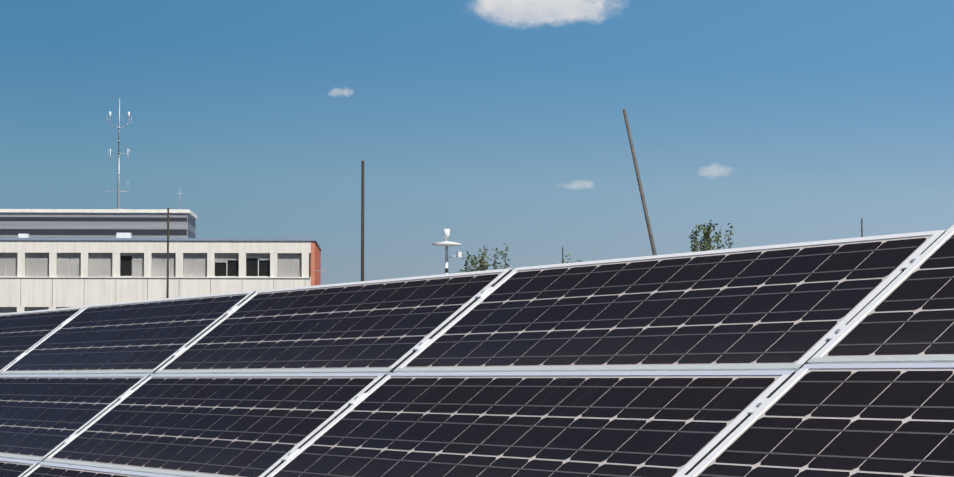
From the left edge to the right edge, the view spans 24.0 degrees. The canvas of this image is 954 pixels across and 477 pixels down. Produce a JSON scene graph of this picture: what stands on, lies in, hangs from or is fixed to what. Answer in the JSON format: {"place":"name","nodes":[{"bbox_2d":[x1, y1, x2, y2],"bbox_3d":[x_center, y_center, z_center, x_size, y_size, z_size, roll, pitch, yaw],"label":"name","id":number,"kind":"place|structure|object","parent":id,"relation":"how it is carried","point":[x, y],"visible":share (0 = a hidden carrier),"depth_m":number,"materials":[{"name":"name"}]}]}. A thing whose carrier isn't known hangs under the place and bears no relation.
{"place":"outdoors","nodes":[
{"label":"outdoors","id":0,"kind":"place"},
{"bbox_2d":[0,98,325,313],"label":"office building","id":1,"kind":"structure","parent":0,"point":[57,258],"depth_m":143.07,"materials":[{"name":"white concrete"}]},
{"bbox_2d":[166,208,168,297],"bbox_3d":[-6.348,1.791,46.049,0.440,4.858,0.440,2,-4,-28],"label":"lightning rod","id":2,"kind":"object","parent":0,"point":[167,291],"visible":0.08,"depth_m":46.12,"materials":[{"name":"metal"}]},
{"bbox_2d":[361,161,363,280],"bbox_3d":[-1.628,1.112,31.916,0.440,4.452,0.440,2,-4,-28],"label":"lightning rod","id":3,"kind":"object","parent":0,"point":[362,220],"visible":0.12,"depth_m":31.98,"materials":[{"name":"metal"}]},
{"bbox_2d":[432,229,461,273],"bbox_3d":[-0.811,2.413,59.902,0.800,5.341,0.800,2,-4,-28],"label":"instrument mast","id":4,"kind":"object","parent":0,"point":[446,244],"visible":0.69,"depth_m":59.96,"materials":[{"name":"white metal"}]},
{"bbox_2d":[0,224,953,476],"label":"solar array","id":5,"kind":"object","parent":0,"point":[830,358],"visible":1,"depth_m":4.73,"materials":[{"name":"glass"}]},
{"bbox_2d":[0,0,953,284],"label":"sky","id":6,"kind":"structure","parent":0,"point":[777,121],"materials":[{"name":"blue"}]},
{"bbox_2d":[476,0,604,24],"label":"cloud","id":7,"kind":"structure","parent":0,"point":[515,12],"depth_m":2905.05,"materials":[{"name":"white"}]},
{"bbox_2d":[623,109,656,254],"bbox_3d":[2.173,0.728,24.850,1.014,4.339,0.497,2,-4,-28],"label":"lightning rod","id":8,"kind":"object","parent":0,"point":[640,188],"visible":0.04,"depth_m":24.92,"materials":[{"name":"metal"}]},
{"bbox_2d":[861,219,862,236],"bbox_3d":[7.414,1.826,43.154,0.440,4.427,0.440,2,-4,-28],"label":"lightning rod","id":9,"kind":"object","parent":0,"point":[861,227],"visible":0.06,"depth_m":43.27,"materials":[{"name":"metal"}]},
{"label":"ground","id":10,"kind":"structure","parent":0,"visible":0},
{"bbox_2d":[459,243,510,271],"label":"tree","id":11,"kind":"object","parent":10,"relation":"on","point":[481,265],"visible":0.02,"depth_m":77.99,"materials":[{"name":"green plant"}]},
{"bbox_2d":[689,220,737,251],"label":"tree","id":12,"kind":"object","parent":10,"relation":"on","point":[706,236],"visible":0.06,"depth_m":69.75,"materials":[{"name":"green plant"}]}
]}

